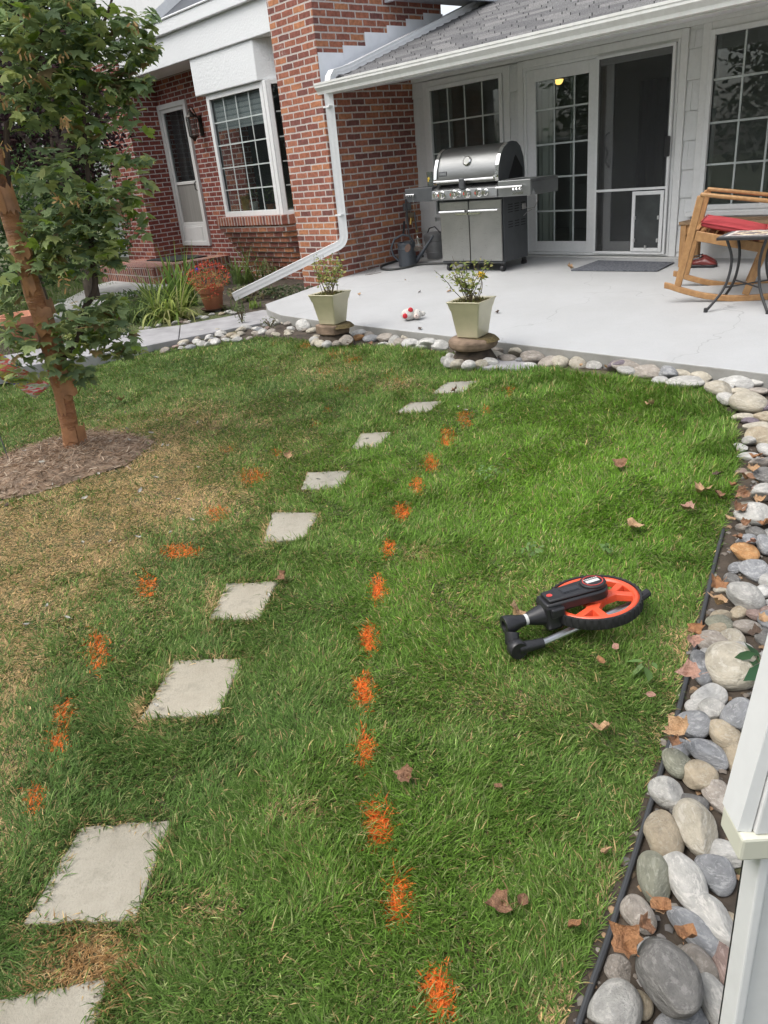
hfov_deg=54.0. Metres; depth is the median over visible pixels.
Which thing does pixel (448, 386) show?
stepping stone
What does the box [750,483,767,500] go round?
river rock
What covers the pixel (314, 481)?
stepping stone
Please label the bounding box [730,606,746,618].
river rock
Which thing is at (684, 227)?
wooden bench
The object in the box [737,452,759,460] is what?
river rock
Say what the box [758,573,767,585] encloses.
river rock
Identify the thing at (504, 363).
flagstone
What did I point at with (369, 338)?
river rock
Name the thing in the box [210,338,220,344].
river rock
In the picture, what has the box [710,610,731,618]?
river rock
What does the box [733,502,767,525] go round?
river rock
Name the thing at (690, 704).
river rock
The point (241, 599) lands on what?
stepping stone
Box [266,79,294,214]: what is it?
window
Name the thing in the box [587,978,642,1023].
river rock
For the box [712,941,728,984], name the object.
river rock
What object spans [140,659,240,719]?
stepping stone
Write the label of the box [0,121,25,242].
garden tree
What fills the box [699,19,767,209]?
window
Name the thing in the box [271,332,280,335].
river rock
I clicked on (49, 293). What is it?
grass
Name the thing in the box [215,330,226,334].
river rock
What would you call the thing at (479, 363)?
river rock
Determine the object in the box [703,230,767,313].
side table
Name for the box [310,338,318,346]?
river rock
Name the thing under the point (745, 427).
river rock
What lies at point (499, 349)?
river rock
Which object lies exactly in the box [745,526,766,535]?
river rock
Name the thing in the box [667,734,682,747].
fallen leaf
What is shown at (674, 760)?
river rock
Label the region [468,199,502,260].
door
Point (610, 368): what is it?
river rock
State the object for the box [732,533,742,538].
fallen leaf
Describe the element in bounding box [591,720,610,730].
fallen leaf
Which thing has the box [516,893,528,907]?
fallen leaf
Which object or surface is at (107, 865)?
stepping stone
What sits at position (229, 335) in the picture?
river rock
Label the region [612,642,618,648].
fallen leaf
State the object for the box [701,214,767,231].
seat cushion
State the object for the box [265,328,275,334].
river rock
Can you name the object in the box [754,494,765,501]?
fallen leaf
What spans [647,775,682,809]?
river rock
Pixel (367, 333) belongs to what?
river rock
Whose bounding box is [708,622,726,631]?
river rock
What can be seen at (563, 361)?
river rock
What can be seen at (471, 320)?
planter
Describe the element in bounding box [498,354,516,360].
river rock
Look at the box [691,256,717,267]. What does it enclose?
clog
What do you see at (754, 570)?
river rock
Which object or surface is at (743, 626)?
river rock
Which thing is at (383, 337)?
river rock
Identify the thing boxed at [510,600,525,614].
fallen leaf
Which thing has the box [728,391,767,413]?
river rock
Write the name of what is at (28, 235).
green shrub
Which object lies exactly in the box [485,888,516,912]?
fallen leaf
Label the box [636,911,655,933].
fallen leaf
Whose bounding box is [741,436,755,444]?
river rock
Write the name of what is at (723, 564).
bed soil
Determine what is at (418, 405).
stepping stone
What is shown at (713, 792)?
river rock
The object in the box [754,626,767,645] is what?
river rock
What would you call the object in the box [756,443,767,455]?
river rock
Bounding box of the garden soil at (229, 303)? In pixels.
[0,272,436,354]
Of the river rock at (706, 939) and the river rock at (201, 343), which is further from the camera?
the river rock at (201, 343)
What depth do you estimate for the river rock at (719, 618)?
2.63 m
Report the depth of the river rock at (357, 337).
7.02 m
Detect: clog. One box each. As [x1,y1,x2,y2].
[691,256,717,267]
[694,254,716,262]
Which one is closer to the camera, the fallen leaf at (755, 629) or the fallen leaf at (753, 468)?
the fallen leaf at (755, 629)
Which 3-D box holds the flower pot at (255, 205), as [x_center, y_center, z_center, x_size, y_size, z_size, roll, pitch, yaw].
[-2.010,-4.878,11.670,0.255,0.433,0.259,-7,25,-2]
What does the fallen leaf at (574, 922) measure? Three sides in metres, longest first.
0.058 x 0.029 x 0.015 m
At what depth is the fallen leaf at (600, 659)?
2.53 m
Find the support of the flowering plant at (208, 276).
in the terracotta pot at (212, 304)
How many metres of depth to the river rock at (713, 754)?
2.12 m
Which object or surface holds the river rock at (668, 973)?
on the river rock
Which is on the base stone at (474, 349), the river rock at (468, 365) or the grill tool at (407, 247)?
the river rock at (468, 365)
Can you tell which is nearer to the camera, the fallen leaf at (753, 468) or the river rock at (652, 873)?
the river rock at (652, 873)
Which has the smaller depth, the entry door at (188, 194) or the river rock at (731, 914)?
the river rock at (731, 914)
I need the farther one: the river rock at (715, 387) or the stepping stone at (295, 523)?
the river rock at (715, 387)
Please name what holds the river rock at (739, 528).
on the bed soil at (723, 564)
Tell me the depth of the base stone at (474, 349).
5.70 m
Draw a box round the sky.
[0,2,461,232]
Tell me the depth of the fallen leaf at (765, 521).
3.10 m
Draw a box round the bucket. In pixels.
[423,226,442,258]
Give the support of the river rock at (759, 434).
on the bed soil at (723, 564)
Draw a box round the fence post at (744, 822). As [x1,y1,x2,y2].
[718,635,767,1023]
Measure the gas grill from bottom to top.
1.342 m
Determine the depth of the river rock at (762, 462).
3.65 m
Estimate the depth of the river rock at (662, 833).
1.89 m
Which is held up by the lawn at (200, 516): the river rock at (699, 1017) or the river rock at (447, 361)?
the river rock at (447, 361)
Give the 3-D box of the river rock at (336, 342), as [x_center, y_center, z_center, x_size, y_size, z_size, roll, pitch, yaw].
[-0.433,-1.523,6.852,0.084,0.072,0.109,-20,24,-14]
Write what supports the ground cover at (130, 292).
on the garden soil at (229, 303)
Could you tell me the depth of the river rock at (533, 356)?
5.67 m
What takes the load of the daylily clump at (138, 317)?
on the garden soil at (229, 303)
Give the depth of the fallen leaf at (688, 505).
3.35 m
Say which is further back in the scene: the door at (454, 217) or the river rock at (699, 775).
the door at (454, 217)
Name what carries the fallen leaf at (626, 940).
on the river rock at (668, 973)
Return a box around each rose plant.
[310,253,347,294]
[434,257,493,302]
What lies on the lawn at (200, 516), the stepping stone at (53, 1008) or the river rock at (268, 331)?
the stepping stone at (53, 1008)
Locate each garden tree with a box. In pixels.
[0,0,103,240]
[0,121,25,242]
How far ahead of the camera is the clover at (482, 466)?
3.94 m
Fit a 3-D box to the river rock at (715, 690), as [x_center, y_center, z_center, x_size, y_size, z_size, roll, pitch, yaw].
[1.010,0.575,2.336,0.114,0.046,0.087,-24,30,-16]
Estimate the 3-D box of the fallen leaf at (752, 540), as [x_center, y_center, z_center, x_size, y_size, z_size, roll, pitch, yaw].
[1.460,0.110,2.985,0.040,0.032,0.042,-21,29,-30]
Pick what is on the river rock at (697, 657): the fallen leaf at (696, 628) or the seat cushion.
the fallen leaf at (696, 628)
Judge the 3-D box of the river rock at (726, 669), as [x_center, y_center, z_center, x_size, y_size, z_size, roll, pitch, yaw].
[1.129,0.493,2.422,0.190,0.105,0.199,2,36,16]
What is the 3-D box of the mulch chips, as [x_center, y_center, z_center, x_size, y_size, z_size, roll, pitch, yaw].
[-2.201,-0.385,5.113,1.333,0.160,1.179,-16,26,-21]
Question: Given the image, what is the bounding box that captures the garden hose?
[380,255,476,270]
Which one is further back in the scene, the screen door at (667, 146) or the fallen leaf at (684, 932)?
the screen door at (667, 146)
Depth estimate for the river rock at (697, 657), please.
2.42 m
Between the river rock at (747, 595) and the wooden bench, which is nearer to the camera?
the river rock at (747, 595)
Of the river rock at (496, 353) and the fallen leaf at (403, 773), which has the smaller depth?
the fallen leaf at (403, 773)
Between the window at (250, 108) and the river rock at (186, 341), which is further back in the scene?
the window at (250, 108)
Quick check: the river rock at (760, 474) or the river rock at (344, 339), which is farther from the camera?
the river rock at (344, 339)
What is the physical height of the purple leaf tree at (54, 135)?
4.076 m
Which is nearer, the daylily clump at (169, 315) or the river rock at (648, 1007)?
the river rock at (648, 1007)
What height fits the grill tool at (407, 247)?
0.599 m
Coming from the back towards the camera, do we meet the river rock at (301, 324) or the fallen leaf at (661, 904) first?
the river rock at (301, 324)
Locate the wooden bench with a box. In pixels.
[678,216,767,266]
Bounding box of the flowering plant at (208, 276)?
[186,260,230,299]
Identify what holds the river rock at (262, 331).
on the garden soil at (229, 303)
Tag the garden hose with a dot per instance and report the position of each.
(410, 266)
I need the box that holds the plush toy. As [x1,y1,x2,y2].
[401,307,424,319]
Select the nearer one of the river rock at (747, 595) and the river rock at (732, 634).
the river rock at (732, 634)
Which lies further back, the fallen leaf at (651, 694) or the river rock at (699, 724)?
the fallen leaf at (651, 694)
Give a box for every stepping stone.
[0,979,106,1023]
[24,821,168,924]
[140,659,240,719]
[210,581,277,620]
[264,512,317,541]
[301,471,348,489]
[352,432,391,448]
[396,401,440,412]
[434,381,475,393]
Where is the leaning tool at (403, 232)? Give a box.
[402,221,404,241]
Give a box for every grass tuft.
[224,299,247,313]
[248,297,264,308]
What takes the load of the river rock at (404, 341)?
on the garden soil at (229, 303)
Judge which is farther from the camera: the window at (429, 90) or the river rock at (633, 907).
the window at (429, 90)
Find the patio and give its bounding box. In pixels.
[266,254,767,388]
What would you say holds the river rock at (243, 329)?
on the lawn at (200, 516)
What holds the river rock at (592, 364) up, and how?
on the bed soil at (723, 564)
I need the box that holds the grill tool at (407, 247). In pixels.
[405,199,411,251]
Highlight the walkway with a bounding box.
[53,281,166,322]
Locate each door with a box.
[156,99,211,245]
[439,201,470,260]
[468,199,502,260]
[523,38,680,255]
[593,42,676,253]
[630,190,663,251]
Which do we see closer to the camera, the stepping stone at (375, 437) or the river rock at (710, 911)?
the river rock at (710, 911)
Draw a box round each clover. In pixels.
[475,463,508,479]
[521,542,543,555]
[599,543,615,553]
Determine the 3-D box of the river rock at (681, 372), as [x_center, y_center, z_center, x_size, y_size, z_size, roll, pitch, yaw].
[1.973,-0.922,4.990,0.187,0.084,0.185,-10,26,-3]
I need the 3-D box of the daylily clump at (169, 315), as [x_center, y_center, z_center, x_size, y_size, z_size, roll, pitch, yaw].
[-2.603,-2.475,9.088,1.165,0.909,1.090,3,26,18]
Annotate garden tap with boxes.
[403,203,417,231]
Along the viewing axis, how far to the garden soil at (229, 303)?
9.81 m
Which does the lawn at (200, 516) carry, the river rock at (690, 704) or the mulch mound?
the mulch mound
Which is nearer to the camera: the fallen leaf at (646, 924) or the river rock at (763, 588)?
the fallen leaf at (646, 924)
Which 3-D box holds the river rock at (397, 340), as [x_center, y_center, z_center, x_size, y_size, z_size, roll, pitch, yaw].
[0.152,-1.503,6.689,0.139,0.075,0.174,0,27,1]
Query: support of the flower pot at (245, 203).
on the brick house
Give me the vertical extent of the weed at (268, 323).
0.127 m
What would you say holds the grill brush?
hanging from the gas grill
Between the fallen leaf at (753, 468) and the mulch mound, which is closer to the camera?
the fallen leaf at (753, 468)
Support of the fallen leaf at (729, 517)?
on the bed soil at (723, 564)
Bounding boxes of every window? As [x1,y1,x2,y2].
[205,80,284,216]
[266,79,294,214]
[426,73,503,216]
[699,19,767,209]
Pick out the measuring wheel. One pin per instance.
(593, 595)
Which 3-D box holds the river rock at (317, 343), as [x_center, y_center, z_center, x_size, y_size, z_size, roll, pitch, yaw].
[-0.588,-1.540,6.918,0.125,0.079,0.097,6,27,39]
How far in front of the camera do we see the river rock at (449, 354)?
5.94 m
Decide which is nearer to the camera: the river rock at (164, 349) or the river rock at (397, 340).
the river rock at (397, 340)
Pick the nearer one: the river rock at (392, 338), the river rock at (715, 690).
the river rock at (715, 690)
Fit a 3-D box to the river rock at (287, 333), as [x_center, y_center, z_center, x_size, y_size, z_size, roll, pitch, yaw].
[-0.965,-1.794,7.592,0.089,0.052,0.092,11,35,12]
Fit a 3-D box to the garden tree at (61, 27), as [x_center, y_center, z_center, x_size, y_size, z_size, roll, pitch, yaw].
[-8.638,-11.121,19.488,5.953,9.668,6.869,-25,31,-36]
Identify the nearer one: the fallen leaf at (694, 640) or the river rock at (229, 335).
the fallen leaf at (694, 640)
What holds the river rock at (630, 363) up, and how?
on the lawn at (200, 516)
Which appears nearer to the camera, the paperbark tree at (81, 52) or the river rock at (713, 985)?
the river rock at (713, 985)
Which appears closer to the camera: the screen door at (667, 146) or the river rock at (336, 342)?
the river rock at (336, 342)
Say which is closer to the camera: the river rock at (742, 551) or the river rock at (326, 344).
the river rock at (742, 551)
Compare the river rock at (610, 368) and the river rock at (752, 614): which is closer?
the river rock at (752, 614)
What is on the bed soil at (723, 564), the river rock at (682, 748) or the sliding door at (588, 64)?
the river rock at (682, 748)
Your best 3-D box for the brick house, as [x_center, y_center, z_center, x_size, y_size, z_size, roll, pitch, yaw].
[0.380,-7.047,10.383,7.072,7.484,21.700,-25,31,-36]
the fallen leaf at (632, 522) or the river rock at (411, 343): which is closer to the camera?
the fallen leaf at (632, 522)
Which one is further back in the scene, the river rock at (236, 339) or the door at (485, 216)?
the door at (485, 216)
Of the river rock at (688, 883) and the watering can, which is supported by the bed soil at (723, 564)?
the river rock at (688, 883)
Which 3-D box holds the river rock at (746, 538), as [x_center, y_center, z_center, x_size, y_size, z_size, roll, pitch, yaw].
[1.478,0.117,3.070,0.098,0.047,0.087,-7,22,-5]
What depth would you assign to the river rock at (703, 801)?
1.99 m
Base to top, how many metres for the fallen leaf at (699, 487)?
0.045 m
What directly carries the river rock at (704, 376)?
on the bed soil at (723, 564)
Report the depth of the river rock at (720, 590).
2.81 m
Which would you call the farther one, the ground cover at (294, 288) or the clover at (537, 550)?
the ground cover at (294, 288)
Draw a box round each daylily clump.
[116,289,158,324]
[124,267,215,329]
[125,264,200,311]
[243,246,286,280]
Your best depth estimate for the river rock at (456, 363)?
5.71 m
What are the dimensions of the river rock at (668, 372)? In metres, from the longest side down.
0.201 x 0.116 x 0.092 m
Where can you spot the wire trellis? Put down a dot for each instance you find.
(363, 247)
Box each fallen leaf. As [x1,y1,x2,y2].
[276,570,284,579]
[283,449,292,460]
[393,763,417,782]
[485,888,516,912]
[494,783,502,787]
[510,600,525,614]
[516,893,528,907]
[567,919,581,928]
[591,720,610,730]
[597,655,605,665]
[600,847,611,853]
[608,920,643,958]
[612,457,627,466]
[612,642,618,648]
[621,517,643,527]
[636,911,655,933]
[642,691,655,696]
[645,399,654,404]
[646,891,671,912]
[662,714,690,741]
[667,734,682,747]
[674,923,696,943]
[675,658,709,678]
[679,501,695,509]
[687,620,706,636]
[687,631,703,646]
[694,481,711,492]
[708,592,734,608]
[711,574,728,587]
[715,489,725,496]
[726,515,736,520]
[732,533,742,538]
[733,500,747,511]
[735,485,750,497]
[740,517,750,526]
[742,473,755,479]
[746,538,756,542]
[747,464,759,471]
[747,623,762,635]
[749,453,762,458]
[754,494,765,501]
[757,518,767,524]
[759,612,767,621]
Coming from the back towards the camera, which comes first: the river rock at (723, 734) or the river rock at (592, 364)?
the river rock at (592, 364)
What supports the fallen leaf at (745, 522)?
on the river rock at (756, 530)
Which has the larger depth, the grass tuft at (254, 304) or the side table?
the grass tuft at (254, 304)
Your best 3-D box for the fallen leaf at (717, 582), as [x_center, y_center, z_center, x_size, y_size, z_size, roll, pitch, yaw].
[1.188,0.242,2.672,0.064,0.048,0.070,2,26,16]
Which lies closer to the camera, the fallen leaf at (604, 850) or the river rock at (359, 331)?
the fallen leaf at (604, 850)
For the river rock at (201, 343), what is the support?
on the lawn at (200, 516)
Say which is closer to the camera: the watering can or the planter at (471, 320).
the planter at (471, 320)
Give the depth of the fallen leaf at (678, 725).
2.10 m
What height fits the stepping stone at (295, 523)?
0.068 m
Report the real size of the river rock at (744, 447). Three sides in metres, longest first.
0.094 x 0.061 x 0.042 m
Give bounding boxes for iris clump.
[152,243,217,306]
[212,243,271,284]
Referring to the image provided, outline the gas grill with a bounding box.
[405,141,557,270]
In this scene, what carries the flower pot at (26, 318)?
on the garden soil at (229, 303)
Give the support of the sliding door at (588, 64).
in the brick house
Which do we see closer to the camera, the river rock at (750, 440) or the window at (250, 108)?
the river rock at (750, 440)
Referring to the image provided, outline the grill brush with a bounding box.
[413,200,422,250]
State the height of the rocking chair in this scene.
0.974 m
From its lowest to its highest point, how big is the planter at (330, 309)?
0.275 m
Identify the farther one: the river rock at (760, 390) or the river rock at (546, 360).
the river rock at (546, 360)
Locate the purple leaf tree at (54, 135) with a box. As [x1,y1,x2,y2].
[0,1,136,299]
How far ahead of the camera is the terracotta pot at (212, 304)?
9.34 m
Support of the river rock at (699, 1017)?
on the bed soil at (723, 564)
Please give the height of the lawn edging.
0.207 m
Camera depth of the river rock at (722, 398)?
4.39 m
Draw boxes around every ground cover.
[107,287,161,306]
[223,284,275,300]
[263,283,312,298]
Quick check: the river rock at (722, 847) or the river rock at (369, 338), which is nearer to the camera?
the river rock at (722, 847)
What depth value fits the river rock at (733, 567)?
2.91 m
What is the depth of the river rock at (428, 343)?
6.40 m
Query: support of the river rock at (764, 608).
on the bed soil at (723, 564)
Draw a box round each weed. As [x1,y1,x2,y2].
[234,305,247,322]
[259,317,278,327]
[627,659,657,681]
[734,641,760,680]
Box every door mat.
[147,255,206,261]
[571,260,673,271]
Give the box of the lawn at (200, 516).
[0,224,740,1023]
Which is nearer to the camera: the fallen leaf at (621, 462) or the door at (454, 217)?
the fallen leaf at (621, 462)
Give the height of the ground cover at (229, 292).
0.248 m
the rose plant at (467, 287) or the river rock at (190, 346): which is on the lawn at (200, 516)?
the river rock at (190, 346)
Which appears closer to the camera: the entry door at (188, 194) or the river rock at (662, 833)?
the river rock at (662, 833)
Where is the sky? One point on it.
(445, 9)
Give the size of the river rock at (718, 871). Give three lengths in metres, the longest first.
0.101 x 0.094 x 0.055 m
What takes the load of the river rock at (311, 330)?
on the garden soil at (229, 303)
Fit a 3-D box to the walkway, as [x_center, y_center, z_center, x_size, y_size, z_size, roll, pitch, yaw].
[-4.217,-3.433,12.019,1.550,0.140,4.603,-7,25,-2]
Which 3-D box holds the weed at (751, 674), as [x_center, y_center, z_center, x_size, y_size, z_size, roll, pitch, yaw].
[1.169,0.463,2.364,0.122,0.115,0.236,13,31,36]
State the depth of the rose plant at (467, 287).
5.59 m
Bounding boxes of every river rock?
[160,347,169,353]
[177,339,189,344]
[185,344,195,349]
[196,340,205,346]
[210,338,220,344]
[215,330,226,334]
[226,332,235,337]
[231,336,242,341]
[235,327,245,332]
[236,331,244,336]
[240,324,251,329]
[258,328,266,334]
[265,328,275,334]
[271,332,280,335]
[284,331,291,335]
[295,319,310,330]
[306,327,315,333]
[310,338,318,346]
[314,340,323,347]
[321,340,331,348]
[332,340,340,346]
[338,335,353,346]
[351,329,365,335]
[353,334,363,340]
[362,334,377,342]
[364,331,373,335]
[376,333,392,341]
[388,335,399,342]
[393,338,404,344]
[401,338,415,347]
[407,340,417,346]
[416,338,433,348]
[419,339,434,348]
[431,340,448,350]
[443,357,454,368]
[445,353,453,357]
[450,359,463,369]
[461,360,475,370]
[475,359,487,367]
[484,357,498,364]
[492,350,502,356]
[493,347,502,352]
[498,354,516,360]
[508,347,521,356]
[520,350,544,362]
[523,362,536,366]
[538,355,553,366]
[552,355,568,367]
[569,356,586,368]
[586,360,601,368]
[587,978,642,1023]
[604,953,630,981]
[607,360,624,371]
[611,359,639,369]
[617,366,634,375]
[620,894,656,935]
[633,364,659,378]
[635,936,703,1019]
[636,850,670,902]
[637,989,653,1020]
[643,809,684,855]
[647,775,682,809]
[651,376,667,383]
[653,1008,708,1023]
[658,365,677,378]
[662,748,690,779]
[663,851,708,909]
[665,375,704,387]
[666,906,718,958]
[669,738,691,756]
[669,793,709,813]
[672,798,717,855]
[676,369,690,375]
[677,710,710,737]
[681,943,719,980]
[682,759,718,790]
[684,699,697,710]
[684,738,728,770]
[690,650,712,685]
[690,683,727,703]
[691,371,711,380]
[691,893,732,946]
[694,854,736,896]
[697,697,725,719]
[698,630,727,648]
[701,779,726,814]
[701,972,723,1023]
[704,380,732,395]
[705,614,733,628]
[705,641,760,690]
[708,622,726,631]
[709,719,740,747]
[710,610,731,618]
[710,838,741,868]
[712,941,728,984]
[713,587,725,592]
[716,392,731,405]
[719,697,749,731]
[720,628,745,642]
[722,741,738,771]
[723,375,754,388]
[723,572,739,583]
[726,581,765,609]
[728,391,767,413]
[728,562,739,573]
[728,911,733,920]
[730,542,759,560]
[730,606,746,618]
[731,413,753,421]
[732,387,749,393]
[733,443,747,451]
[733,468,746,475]
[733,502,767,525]
[733,619,761,634]
[735,523,751,530]
[735,534,756,545]
[736,641,751,647]
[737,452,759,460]
[738,559,767,582]
[741,417,758,423]
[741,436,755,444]
[742,421,767,430]
[744,426,767,445]
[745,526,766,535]
[746,609,760,620]
[747,457,767,466]
[749,387,767,394]
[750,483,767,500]
[751,379,763,386]
[751,467,767,482]
[753,411,767,421]
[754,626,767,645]
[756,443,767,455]
[756,534,767,554]
[757,584,767,597]
[757,610,767,627]
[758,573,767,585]
[759,605,767,610]
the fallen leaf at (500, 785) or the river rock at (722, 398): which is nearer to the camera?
the fallen leaf at (500, 785)
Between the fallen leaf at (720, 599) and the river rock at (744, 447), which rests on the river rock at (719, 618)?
the fallen leaf at (720, 599)
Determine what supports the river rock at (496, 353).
on the bed soil at (723, 564)
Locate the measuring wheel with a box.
[500,574,650,658]
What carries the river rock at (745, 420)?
on the bed soil at (723, 564)
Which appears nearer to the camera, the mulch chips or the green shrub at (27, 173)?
the mulch chips
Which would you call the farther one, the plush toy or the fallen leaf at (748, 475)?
the plush toy
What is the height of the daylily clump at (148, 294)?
0.866 m
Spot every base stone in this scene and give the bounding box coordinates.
[315,321,354,348]
[448,333,499,369]
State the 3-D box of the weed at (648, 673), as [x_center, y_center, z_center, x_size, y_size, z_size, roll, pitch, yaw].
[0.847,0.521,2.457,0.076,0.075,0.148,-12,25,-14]
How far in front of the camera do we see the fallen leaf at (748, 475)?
3.46 m
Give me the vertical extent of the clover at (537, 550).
0.049 m
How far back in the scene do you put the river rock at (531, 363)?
5.59 m
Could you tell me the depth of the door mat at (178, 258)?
13.41 m
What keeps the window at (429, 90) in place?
in the brick house
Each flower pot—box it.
[239,196,249,210]
[245,183,259,209]
[261,183,274,209]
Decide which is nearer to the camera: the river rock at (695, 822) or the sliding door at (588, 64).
the river rock at (695, 822)
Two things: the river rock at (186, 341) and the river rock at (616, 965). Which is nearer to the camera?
the river rock at (616, 965)
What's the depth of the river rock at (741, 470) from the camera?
3.61 m
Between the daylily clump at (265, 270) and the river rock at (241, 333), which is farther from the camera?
the daylily clump at (265, 270)
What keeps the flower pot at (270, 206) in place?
on the brick house
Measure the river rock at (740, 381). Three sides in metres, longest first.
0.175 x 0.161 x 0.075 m
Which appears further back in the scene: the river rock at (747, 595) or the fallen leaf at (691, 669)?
the river rock at (747, 595)
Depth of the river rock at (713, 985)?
1.55 m
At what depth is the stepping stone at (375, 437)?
4.70 m
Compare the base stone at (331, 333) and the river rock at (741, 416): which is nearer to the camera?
the river rock at (741, 416)
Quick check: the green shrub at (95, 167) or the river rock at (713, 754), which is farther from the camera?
the green shrub at (95, 167)
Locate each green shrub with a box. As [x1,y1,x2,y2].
[0,144,98,299]
[0,171,33,289]
[14,139,138,271]
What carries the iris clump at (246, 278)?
on the garden soil at (229, 303)
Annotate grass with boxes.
[0,273,162,354]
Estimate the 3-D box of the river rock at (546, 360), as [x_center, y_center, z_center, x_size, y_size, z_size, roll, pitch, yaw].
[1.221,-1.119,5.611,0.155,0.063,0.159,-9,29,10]
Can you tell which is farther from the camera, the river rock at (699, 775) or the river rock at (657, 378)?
the river rock at (657, 378)
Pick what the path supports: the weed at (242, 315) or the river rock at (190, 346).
the weed at (242, 315)
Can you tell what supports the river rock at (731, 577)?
on the bed soil at (723, 564)
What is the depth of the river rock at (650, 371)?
5.04 m
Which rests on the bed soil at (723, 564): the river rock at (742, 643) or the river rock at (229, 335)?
the river rock at (742, 643)
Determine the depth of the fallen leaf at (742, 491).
3.33 m
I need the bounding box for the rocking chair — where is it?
[664,187,767,300]
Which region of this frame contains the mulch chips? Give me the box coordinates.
[0,425,158,503]
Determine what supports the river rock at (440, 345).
on the bed soil at (723, 564)
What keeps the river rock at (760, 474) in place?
on the bed soil at (723, 564)
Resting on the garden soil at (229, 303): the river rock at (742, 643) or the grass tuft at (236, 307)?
the grass tuft at (236, 307)
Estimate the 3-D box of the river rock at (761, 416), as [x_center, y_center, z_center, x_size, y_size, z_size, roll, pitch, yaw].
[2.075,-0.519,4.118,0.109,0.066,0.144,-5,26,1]
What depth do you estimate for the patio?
6.68 m
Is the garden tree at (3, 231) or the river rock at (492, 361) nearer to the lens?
the river rock at (492, 361)
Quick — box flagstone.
[475,358,529,371]
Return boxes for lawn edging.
[575,528,724,1023]
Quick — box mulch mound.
[0,432,153,498]
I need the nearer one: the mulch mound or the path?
the mulch mound
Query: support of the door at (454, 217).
in the gas grill
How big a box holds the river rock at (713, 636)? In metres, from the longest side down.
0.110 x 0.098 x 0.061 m
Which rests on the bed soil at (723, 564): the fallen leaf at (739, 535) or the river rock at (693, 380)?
the river rock at (693, 380)
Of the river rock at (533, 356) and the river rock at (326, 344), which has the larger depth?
the river rock at (326, 344)
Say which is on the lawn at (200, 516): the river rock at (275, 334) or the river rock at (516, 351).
the river rock at (516, 351)
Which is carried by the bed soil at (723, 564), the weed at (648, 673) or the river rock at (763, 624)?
the river rock at (763, 624)
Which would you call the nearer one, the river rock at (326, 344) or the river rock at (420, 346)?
the river rock at (420, 346)
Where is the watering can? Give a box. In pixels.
[390,234,433,266]
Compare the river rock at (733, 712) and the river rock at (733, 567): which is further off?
the river rock at (733, 567)
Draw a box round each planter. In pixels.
[308,290,350,324]
[446,296,495,337]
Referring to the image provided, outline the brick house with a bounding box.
[75,0,767,300]
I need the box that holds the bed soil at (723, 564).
[443,348,767,1023]
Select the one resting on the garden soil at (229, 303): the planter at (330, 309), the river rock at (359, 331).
the river rock at (359, 331)
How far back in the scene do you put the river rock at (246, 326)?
8.10 m
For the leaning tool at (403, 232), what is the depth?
10.15 m
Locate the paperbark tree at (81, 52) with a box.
[0,0,164,448]
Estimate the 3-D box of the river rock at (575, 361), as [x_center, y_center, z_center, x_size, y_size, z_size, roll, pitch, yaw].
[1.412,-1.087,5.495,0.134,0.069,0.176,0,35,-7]
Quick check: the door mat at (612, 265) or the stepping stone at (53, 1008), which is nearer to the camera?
the stepping stone at (53, 1008)
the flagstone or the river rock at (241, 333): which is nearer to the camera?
the flagstone
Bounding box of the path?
[0,310,274,383]
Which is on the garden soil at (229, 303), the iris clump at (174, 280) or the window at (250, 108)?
the iris clump at (174, 280)
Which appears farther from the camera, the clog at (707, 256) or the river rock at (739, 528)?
the clog at (707, 256)
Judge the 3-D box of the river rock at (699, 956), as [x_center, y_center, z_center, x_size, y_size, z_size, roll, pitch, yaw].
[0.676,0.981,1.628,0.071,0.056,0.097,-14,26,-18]
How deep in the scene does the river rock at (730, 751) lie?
2.11 m
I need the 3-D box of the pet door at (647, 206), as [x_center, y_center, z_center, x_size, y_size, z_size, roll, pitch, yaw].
[2.812,-3.110,8.080,0.025,0.610,0.363,-25,31,-36]
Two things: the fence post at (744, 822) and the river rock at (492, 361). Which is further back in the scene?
the river rock at (492, 361)
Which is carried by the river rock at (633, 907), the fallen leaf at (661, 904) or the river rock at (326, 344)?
the fallen leaf at (661, 904)
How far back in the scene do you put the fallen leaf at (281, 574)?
3.30 m
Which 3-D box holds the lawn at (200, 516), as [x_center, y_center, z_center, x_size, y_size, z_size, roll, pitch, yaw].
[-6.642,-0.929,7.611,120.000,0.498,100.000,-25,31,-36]
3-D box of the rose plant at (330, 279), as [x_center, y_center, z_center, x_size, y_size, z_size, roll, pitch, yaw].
[-0.511,-2.148,6.819,0.322,0.382,0.445,-17,27,-24]
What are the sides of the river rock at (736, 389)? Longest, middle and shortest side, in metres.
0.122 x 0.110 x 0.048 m
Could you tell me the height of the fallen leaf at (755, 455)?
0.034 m
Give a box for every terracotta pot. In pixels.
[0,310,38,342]
[197,284,226,310]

